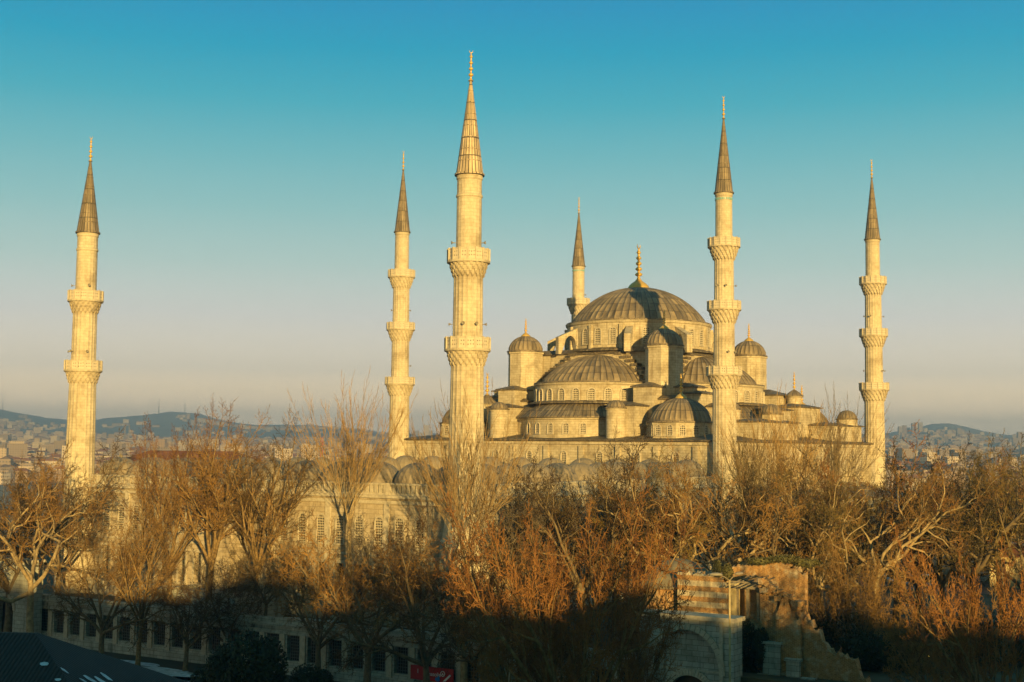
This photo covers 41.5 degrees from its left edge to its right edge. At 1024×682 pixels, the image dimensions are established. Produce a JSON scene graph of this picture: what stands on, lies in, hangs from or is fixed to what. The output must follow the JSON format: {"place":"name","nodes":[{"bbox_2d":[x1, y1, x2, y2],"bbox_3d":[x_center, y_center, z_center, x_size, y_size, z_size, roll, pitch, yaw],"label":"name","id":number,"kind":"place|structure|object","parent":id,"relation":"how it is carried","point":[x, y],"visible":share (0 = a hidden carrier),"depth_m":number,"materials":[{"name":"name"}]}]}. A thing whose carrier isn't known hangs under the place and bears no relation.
{"place":"outdoors","nodes":[
{"label":"outdoors","id":0,"kind":"place"},
{"bbox_2d":[0,632,187,681],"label":"house","id":1,"kind":"structure","parent":0,"point":[31,657],"depth_m":59.90,"materials":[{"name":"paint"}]},
{"bbox_2d":[0,409,1023,681],"bbox_3d":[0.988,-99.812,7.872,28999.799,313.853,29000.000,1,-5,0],"label":"ground","id":2,"kind":"structure","parent":0,"point":[164,421],"depth_m":7310.19,"materials":[{"name":"grey"}]},
{"bbox_2d":[0,472,10,484],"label":"city block","id":3,"kind":"structure","parent":2,"relation":"on","point":[5,475],"depth_m":1349.08,"materials":[{"name":"brown"}]},
{"bbox_2d":[0,456,12,464],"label":"city block","id":4,"kind":"structure","parent":2,"relation":"on","point":[7,460],"depth_m":1461.03,"materials":[{"name":"brown"}]},
{"bbox_2d":[0,443,43,530],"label":"bare tree","id":5,"kind":"object","parent":2,"relation":"on","point":[7,498],"visible":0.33,"depth_m":286.36,"materials":[{"name":"brown plant"}]},
{"bbox_2d":[0,556,45,633],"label":"gatehouse","id":6,"kind":"object","parent":2,"relation":"on","point":[19,587],"visible":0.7,"depth_m":154.67,"materials":[{"name":"stone"}]},
{"bbox_2d":[4,451,63,522],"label":"bare tree","id":7,"kind":"object","parent":2,"relation":"on","point":[35,485],"visible":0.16,"depth_m":292.42,"materials":[{"name":"brown plant"}]},
{"bbox_2d":[0,425,131,631],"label":"bare tree","id":8,"kind":"object","parent":2,"relation":"on","point":[4,585],"visible":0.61,"depth_m":155.46,"materials":[{"name":"brown plant"}]},
{"bbox_2d":[127,450,261,461],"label":"long building","id":9,"kind":"structure","parent":2,"relation":"on","point":[164,453],"depth_m":327.06,"materials":[{"name":"paint"}]},
{"bbox_2d":[189,665,223,681],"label":"dark bush","id":10,"kind":"object","parent":2,"relation":"on","point":[198,673],"visible":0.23,"depth_m":123.42,"materials":[{"name":"green plant"}]},
{"bbox_2d":[171,536,271,648],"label":"bare tree","id":11,"kind":"object","parent":2,"relation":"on","point":[225,579],"visible":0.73,"depth_m":138.89,"materials":[{"name":"brown plant"}]},
{"bbox_2d":[289,662,333,681],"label":"dark bush","id":12,"kind":"object","parent":2,"relation":"on","point":[301,674],"visible":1,"depth_m":124.52,"materials":[{"name":"green plant"}]},
{"bbox_2d":[249,492,407,668],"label":"bare tree","id":13,"kind":"object","parent":2,"relation":"on","point":[320,637],"visible":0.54,"depth_m":132.44,"materials":[{"name":"brown plant"}]},
{"bbox_2d":[41,594,639,681],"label":"precinct wall","id":14,"kind":"structure","parent":2,"relation":"on","point":[299,648],"depth_m":137.62,"materials":[{"name":"stone"}]},
{"bbox_2d":[41,609,47,630],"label":"barred window","id":15,"kind":"structure","parent":14,"relation":"in","point":[44,626],"depth_m":155.30,"materials":[{"name":"black metal"}]},
{"bbox_2d":[72,613,79,634],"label":"barred window","id":16,"kind":"structure","parent":14,"relation":"in","point":[76,626],"depth_m":152.45,"materials":[{"name":"black metal"}]},
{"bbox_2d":[88,614,95,636],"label":"barred window","id":17,"kind":"structure","parent":14,"relation":"in","point":[92,630],"depth_m":151.08,"materials":[{"name":"black"}]},
{"bbox_2d":[121,618,129,640],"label":"barred window","id":18,"kind":"structure","parent":14,"relation":"in","point":[126,633],"depth_m":148.19,"materials":[{"name":"black metal"}]},
{"bbox_2d":[156,623,164,644],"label":"barred window","id":19,"kind":"structure","parent":14,"relation":"in","point":[160,640],"depth_m":145.34,"materials":[{"name":"black metal"}]},
{"bbox_2d":[174,625,182,646],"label":"barred window","id":20,"kind":"structure","parent":14,"relation":"in","point":[180,643],"depth_m":143.91,"materials":[{"name":"black metal"}]},
{"bbox_2d":[210,627,219,650],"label":"barred window","id":21,"kind":"structure","parent":14,"relation":"in","point":[215,641],"depth_m":141.13,"materials":[{"name":"black metal"}]},
{"bbox_2d":[289,636,299,660],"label":"barred window","id":22,"kind":"structure","parent":14,"relation":"in","point":[294,646],"depth_m":135.49,"materials":[{"name":"black"}]},
{"bbox_2d":[309,639,315,662],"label":"barred window","id":23,"kind":"structure","parent":14,"relation":"in","point":[313,648],"depth_m":134.11,"materials":[{"name":"black metal"}]},
{"bbox_2d":[330,640,341,665],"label":"barred window","id":24,"kind":"structure","parent":14,"relation":"in","point":[335,643],"depth_m":132.61,"materials":[{"name":"black metal"}]},
{"bbox_2d":[352,644,362,668],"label":"barred window","id":25,"kind":"structure","parent":14,"relation":"in","point":[358,647],"depth_m":131.18,"materials":[{"name":"black metal"}]},
{"bbox_2d":[373,645,384,671],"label":"barred window","id":26,"kind":"structure","parent":14,"relation":"in","point":[377,659],"depth_m":129.76,"materials":[{"name":"black metal"}]},
{"bbox_2d":[396,647,407,673],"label":"barred window","id":27,"kind":"structure","parent":14,"relation":"in","point":[402,667],"depth_m":128.37,"materials":[{"name":"black metal"}]},
{"bbox_2d":[410,665,453,681],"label":"banner","id":28,"kind":"object","parent":14,"relation":"attached to","point":[436,674],"visible":0.96,"depth_m":125.19,"materials":[{"name":"red fabric"}]},
{"bbox_2d":[467,655,478,681],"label":"barred window","id":29,"kind":"structure","parent":14,"relation":"in","point":[470,674],"depth_m":124.18,"materials":[{"name":"black"}]},
{"bbox_2d":[386,377,541,681],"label":"bare tree","id":30,"kind":"object","parent":2,"relation":"on","point":[463,665],"visible":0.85,"depth_m":124.85,"materials":[{"name":"brown plant"}]},
{"bbox_2d":[0,414,1023,473],"bbox_3d":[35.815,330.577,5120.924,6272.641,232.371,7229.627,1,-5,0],"label":"distant city","id":31,"kind":"object","parent":2,"relation":"on","point":[15,441],"visible":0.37,"depth_m":3796.26,"materials":[{"name":"grey"}]},
{"bbox_2d":[429,519,594,681],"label":"bare tree","id":32,"kind":"object","parent":2,"relation":"on","point":[469,599],"visible":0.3,"depth_m":81.07,"materials":[{"name":"brown plant"}]},
{"bbox_2d":[438,463,705,681],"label":"bare tree","id":33,"kind":"object","parent":2,"relation":"on","point":[545,652],"visible":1,"depth_m":74.50,"materials":[{"name":"brown plant"}]},
{"bbox_2d":[525,521,689,681],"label":"bare tree","id":34,"kind":"object","parent":2,"relation":"on","point":[632,659],"visible":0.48,"depth_m":78.00,"materials":[{"name":"brown plant"}]},
{"bbox_2d":[640,609,744,681],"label":"arched gate","id":35,"kind":"structure","parent":2,"relation":"on","point":[702,653],"depth_m":111.60,"materials":[{"name":"stone"}]},
{"bbox_2d":[709,572,743,681],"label":"street lamp","id":36,"kind":"object","parent":2,"relation":"on","point":[720,574],"visible":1,"depth_m":90.77,"materials":[{"name":"grey metal"}]},
{"bbox_2d":[678,556,870,681],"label":"ruined building","id":37,"kind":"structure","parent":2,"relation":"on","point":[772,599],"depth_m":112.79,"materials":[{"name":"stone"}]},
{"bbox_2d":[712,559,733,580],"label":"wall plant","id":38,"kind":"object","parent":37,"relation":"on","point":[725,569],"depth_m":115.50,"materials":[{"name":"green plant"}]},
{"bbox_2d":[742,618,757,672],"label":"wall plant","id":39,"kind":"object","parent":37,"relation":"attached to","point":[748,665],"depth_m":113.05,"materials":[{"name":"green plant"}]},
{"bbox_2d":[751,627,769,668],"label":"wall plant","id":40,"kind":"object","parent":37,"relation":"attached to","point":[757,649],"depth_m":112.32,"materials":[{"name":"green plant"}]},
{"bbox_2d":[745,554,822,567],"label":"wall plant","id":41,"kind":"object","parent":37,"relation":"attached to","point":[799,562],"depth_m":117.15,"materials":[{"name":"green plant"}]},
{"bbox_2d":[866,553,1011,681],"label":"bare tree","id":42,"kind":"object","parent":2,"relation":"on","point":[897,643],"visible":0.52,"depth_m":103.47,"materials":[{"name":"brown plant"}]},
{"bbox_2d":[889,518,1023,681],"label":"bare tree","id":43,"kind":"object","parent":2,"relation":"on","point":[962,645],"visible":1,"depth_m":82.88,"materials":[{"name":"brown plant"}]},
{"bbox_2d":[0,0,1023,434],"label":"sky","id":44,"kind":"structure","parent":0,"point":[247,159],"materials":[{"name":"blue"}]},
{"bbox_2d":[8,551,1023,681],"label":"terrace","id":45,"kind":"structure","parent":0,"point":[876,676],"depth_m":147.09,"materials":[{"name":"soil"}]},
{"bbox_2d":[35,452,62,523],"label":"bare tree","id":46,"kind":"object","parent":45,"relation":"on","point":[56,504],"visible":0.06,"depth_m":232.76,"materials":[{"name":"brown plant"}]},
{"bbox_2d":[0,445,134,594],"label":"bare tree","id":47,"kind":"object","parent":45,"relation":"on","point":[57,560],"visible":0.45,"depth_m":159.79,"materials":[{"name":"brown plant"}]},
{"bbox_2d":[54,137,103,593],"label":"minaret","id":48,"kind":"object","parent":45,"relation":"on","point":[83,368],"visible":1,"depth_m":170.51,"materials":[{"name":"beige stone"}]},
{"bbox_2d":[118,396,244,602],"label":"bare tree","id":49,"kind":"object","parent":45,"relation":"on","point":[153,477],"visible":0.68,"depth_m":150.06,"materials":[{"name":"brown plant"}]},
{"bbox_2d":[143,584,284,616],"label":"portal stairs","id":50,"kind":"structure","parent":45,"relation":"on","point":[272,609],"depth_m":146.61,"materials":[{"name":"stone"}]},
{"bbox_2d":[156,399,273,600],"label":"bare tree","id":51,"kind":"object","parent":45,"relation":"on","point":[219,525],"visible":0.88,"depth_m":147.07,"materials":[{"name":"brown plant"}]},
{"bbox_2d":[220,528,304,615],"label":"bare tree","id":52,"kind":"object","parent":45,"relation":"on","point":[253,577],"visible":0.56,"depth_m":138.14,"materials":[{"name":"brown plant"}]},
{"bbox_2d":[218,404,324,595],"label":"bare tree","id":53,"kind":"object","parent":45,"relation":"on","point":[250,515],"visible":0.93,"depth_m":145.30,"materials":[{"name":"brown plant"}]},
{"bbox_2d":[284,370,418,621],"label":"bare tree","id":54,"kind":"object","parent":45,"relation":"on","point":[352,468],"visible":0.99,"depth_m":139.49,"materials":[{"name":"brown plant"}]},
{"bbox_2d":[332,502,437,624],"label":"bare tree","id":55,"kind":"object","parent":45,"relation":"on","point":[365,550],"visible":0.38,"depth_m":133.98,"materials":[{"name":"brown plant"}]},
{"bbox_2d":[385,151,414,458],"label":"minaret","id":56,"kind":"object","parent":45,"relation":"on","point":[400,382],"visible":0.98,"depth_m":241.29,"materials":[{"name":"beige stone"}]},
{"bbox_2d":[85,451,721,630],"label":"mosque courtyard","id":57,"kind":"structure","parent":45,"relation":"on","point":[392,495],"depth_m":151.47,"materials":[{"name":"stone"}]},
{"bbox_2d":[439,50,490,632],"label":"minaret","id":58,"kind":"object","parent":45,"relation":"on","point":[467,347],"visible":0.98,"depth_m":135.89,"materials":[{"name":"beige stone"}]},
{"bbox_2d":[439,481,557,631],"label":"bare tree","id":59,"kind":"object","parent":45,"relation":"on","point":[503,556],"visible":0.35,"depth_m":132.20,"materials":[{"name":"brown plant"}]},
{"bbox_2d":[487,470,621,610],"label":"bare tree","id":60,"kind":"object","parent":45,"relation":"on","point":[515,500],"visible":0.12,"depth_m":138.89,"materials":[{"name":"brown plant"}]},
{"bbox_2d":[466,421,653,605],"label":"bare tree","id":61,"kind":"object","parent":45,"relation":"on","point":[511,535],"visible":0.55,"depth_m":135.14,"materials":[{"name":"brown plant"}]},
{"bbox_2d":[567,200,589,321],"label":"minaret","id":62,"kind":"object","parent":45,"relation":"on","point":[577,302],"visible":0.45,"depth_m":286.22,"materials":[{"name":"beige stone"}]},
{"bbox_2d":[504,410,676,638],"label":"bare tree","id":63,"kind":"object","parent":45,"relation":"on","point":[566,530],"visible":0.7,"depth_m":130.83,"materials":[{"name":"brown plant"}]},
{"bbox_2d":[511,436,710,630],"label":"bare tree","id":64,"kind":"object","parent":45,"relation":"on","point":[650,492],"visible":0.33,"depth_m":136.97,"materials":[{"name":"brown plant"}]},
{"bbox_2d":[404,244,893,567],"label":"mosque hall","id":65,"kind":"structure","parent":45,"relation":"on","point":[626,359],"depth_m":227.10,"materials":[{"name":"stone"}]},
{"bbox_2d":[584,446,715,586],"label":"bare tree","id":66,"kind":"object","parent":45,"relation":"on","point":[688,556],"visible":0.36,"depth_m":132.42,"materials":[{"name":"brown plant"}]},
{"bbox_2d":[580,457,724,617],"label":"bare tree","id":67,"kind":"object","parent":45,"relation":"on","point":[678,504],"visible":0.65,"depth_m":129.75,"materials":[{"name":"brown plant"}]},
{"bbox_2d":[583,441,757,563],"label":"bare tree","id":68,"kind":"object","parent":45,"relation":"on","point":[713,509],"visible":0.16,"depth_m":149.95,"materials":[{"name":"brown plant"}]},
{"bbox_2d":[638,558,730,641],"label":"ruined vault","id":69,"kind":"object","parent":45,"relation":"on","point":[674,564],"visible":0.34,"depth_m":119.17,"materials":[{"name":"stone"}]},
{"bbox_2d":[706,96,741,564],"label":"minaret","id":70,"kind":"object","parent":45,"relation":"on","point":[724,374],"visible":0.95,"depth_m":200.87,"materials":[{"name":"beige stone"}]},
{"bbox_2d":[634,441,833,570],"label":"bare tree","id":71,"kind":"object","parent":45,"relation":"on","point":[741,532],"visible":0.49,"depth_m":130.57,"materials":[{"name":"brown plant"}]},
{"bbox_2d":[690,454,779,563],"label":"bare tree","id":72,"kind":"object","parent":45,"relation":"on","point":[726,518],"visible":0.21,"depth_m":157.34,"materials":[{"name":"brown plant"}]},
{"bbox_2d":[696,409,800,561],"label":"bare tree","id":73,"kind":"object","parent":45,"relation":"on","point":[759,460],"visible":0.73,"depth_m":144.70,"materials":[{"name":"brown plant"}]},
{"bbox_2d":[660,436,868,584],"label":"bare tree","id":74,"kind":"object","parent":45,"relation":"on","point":[737,546],"visible":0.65,"depth_m":128.61,"materials":[{"name":"brown plant"}]},
{"bbox_2d":[716,379,856,552],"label":"bare tree","id":75,"kind":"object","parent":45,"relation":"on","point":[779,445],"visible":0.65,"depth_m":148.55,"materials":[{"name":"brown plant"}]},
{"bbox_2d":[725,455,875,571],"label":"bare tree","id":76,"kind":"object","parent":45,"relation":"on","point":[852,467],"visible":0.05,"depth_m":154.91,"materials":[{"name":"brown plant"}]},
{"bbox_2d":[708,432,902,610],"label":"bare tree","id":77,"kind":"object","parent":45,"relation":"on","point":[815,520],"visible":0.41,"depth_m":135.15,"materials":[{"name":"brown plant"}]},
{"bbox_2d":[763,462,886,619],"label":"bare tree","id":78,"kind":"object","parent":45,"relation":"on","point":[833,516],"visible":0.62,"depth_m":125.78,"materials":[{"name":"brown plant"}]},
{"bbox_2d":[768,381,894,609],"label":"bare tree","id":79,"kind":"object","parent":45,"relation":"on","point":[837,448],"visible":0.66,"depth_m":159.43,"materials":[{"name":"brown plant"}]},
{"bbox_2d":[771,426,922,632],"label":"bare tree","id":80,"kind":"object","parent":45,"relation":"on","point":[866,546],"visible":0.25,"depth_m":137.18,"materials":[{"name":"brown plant"}]},
{"bbox_2d":[802,516,904,659],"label":"bare tree","id":81,"kind":"object","parent":45,"relation":"on","point":[860,608],"visible":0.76,"depth_m":118.01,"materials":[{"name":"brown plant"}]},
{"bbox_2d":[809,605,907,661],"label":"dark bush","id":82,"kind":"object","parent":45,"relation":"on","point":[831,641],"visible":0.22,"depth_m":118.74,"materials":[{"name":"green plant"}]},
{"bbox_2d":[859,159,888,553],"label":"minaret","id":83,"kind":"object","parent":45,"relation":"on","point":[873,334],"visible":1,"depth_m":244.40,"materials":[{"name":"beige stone"}]},
{"bbox_2d":[760,441,1012,619],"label":"bare tree","id":84,"kind":"object","parent":45,"relation":"on","point":[919,519],"visible":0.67,"depth_m":129.88,"materials":[{"name":"brown plant"}]},
{"bbox_2d":[781,419,1005,624],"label":"bare tree","id":85,"kind":"object","parent":45,"relation":"on","point":[895,603],"visible":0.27,"depth_m":143.67,"materials":[{"name":"brown plant"}]},
{"bbox_2d":[836,625,950,673],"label":"dark bush","id":86,"kind":"object","parent":45,"relation":"on","point":[863,651],"visible":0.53,"depth_m":113.79,"materials":[{"name":"green plant"}]},
{"bbox_2d":[848,431,1009,618],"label":"bare tree","id":87,"kind":"object","parent":45,"relation":"on","point":[922,568],"visible":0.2,"depth_m":150.35,"materials":[{"name":"brown plant"}]},
{"bbox_2d":[876,432,1004,620],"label":"bare tree","id":88,"kind":"object","parent":45,"relation":"on","point":[941,580],"visible":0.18,"depth_m":148.12,"materials":[{"name":"brown plant"}]},
{"bbox_2d":[876,455,1007,575],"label":"bare tree","id":89,"kind":"object","parent":45,"relation":"on","point":[954,568],"visible":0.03,"depth_m":202.61,"materials":[{"name":"brown plant"}]},
{"bbox_2d":[876,433,1023,615],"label":"bare tree","id":90,"kind":"object","parent":45,"relation":"on","point":[979,544],"visible":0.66,"depth_m":137.43,"materials":[{"name":"brown plant"}]},
{"bbox_2d":[931,444,1021,570],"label":"bare tree","id":91,"kind":"object","parent":45,"relation":"on","point":[987,478],"visible":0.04,"depth_m":211.78,"materials":[{"name":"brown plant"}]},
{"bbox_2d":[939,609,1023,667],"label":"dark bush","id":92,"kind":"object","parent":45,"relation":"on","point":[1008,645],"visible":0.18,"depth_m":117.02,"materials":[{"name":"green plant"}]},
{"bbox_2d":[945,427,1023,633],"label":"bare tree","id":93,"kind":"object","parent":45,"relation":"on","point":[1009,551],"visible":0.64,"depth_m":139.04,"materials":[{"name":"brown plant"}]},
{"bbox_2d":[948,445,1023,621],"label":"bare tree","id":94,"kind":"object","parent":45,"relation":"on","point":[1001,512],"visible":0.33,"depth_m":148.16,"materials":[{"name":"brown plant"}]},
{"bbox_2d":[810,575,1022,595],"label":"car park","id":95,"kind":"structure","parent":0,"point":[985,590],"depth_m":184.43,"materials":[{"name":"grey asphalt"}]},
{"bbox_2d":[898,462,999,575],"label":"bare tree","id":96,"kind":"object","parent":95,"relation":"on","point":[954,499],"visible":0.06,"depth_m":189.13,"materials":[{"name":"brown plant"}]},
{"bbox_2d":[990,544,1023,587],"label":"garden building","id":97,"kind":"structure","parent":95,"relation":"on","point":[1011,583],"depth_m":185.63,"materials":[{"name":"beige stone"}]},
{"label":"pavement","id":98,"kind":"structure","parent":0,"visible":0},
{"bbox_2d":[0,438,126,632],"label":"bare tree","id":99,"kind":"object","parent":98,"relation":"on","point":[29,576],"visible":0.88,"depth_m":148.77,"materials":[{"name":"brown plant"}]},
{"bbox_2d":[36,491,190,653],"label":"bare tree","id":100,"kind":"object","parent":98,"relation":"on","point":[102,631],"visible":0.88,"depth_m":137.63,"materials":[{"name":"brown plant"}]},
{"bbox_2d":[120,659,201,681],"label":"pavement","id":101,"kind":"structure","parent":98,"relation":"on","point":[181,674],"depth_m":135.38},
{"bbox_2d":[99,457,198,665],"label":"bare tree","id":102,"kind":"object","parent":101,"relation":"on","point":[145,552],"visible":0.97,"depth_m":136.70,"materials":[{"name":"brown plant"}]},
{"bbox_2d":[150,532,251,671],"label":"bare tree","id":103,"kind":"object","parent":101,"relation":"on","point":[188,643],"visible":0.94,"depth_m":136.37,"materials":[{"name":"brown plant"}]},
{"bbox_2d":[262,494,462,681],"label":"bare tree","id":104,"kind":"object","parent":98,"relation":"on","point":[357,637],"visible":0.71,"depth_m":122.82,"materials":[{"name":"brown plant"}]},
{"bbox_2d":[289,484,505,681],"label":"bare tree","id":105,"kind":"object","parent":98,"relation":"on","point":[427,659],"visible":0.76,"depth_m":116.42,"materials":[{"name":"brown plant"}]},
{"bbox_2d":[415,495,579,681],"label":"bare tree","id":106,"kind":"object","parent":98,"relation":"on","point":[453,646],"visible":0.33,"depth_m":114.00,"materials":[{"name":"brown plant"}]},
{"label":"street","id":107,"kind":"structure","parent":0,"visible":0},
{"bbox_2d":[203,628,288,681],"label":"dark bush","id":108,"kind":"object","parent":107,"relation":"on","point":[227,662],"visible":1,"depth_m":121.22,"materials":[{"name":"green plant"}]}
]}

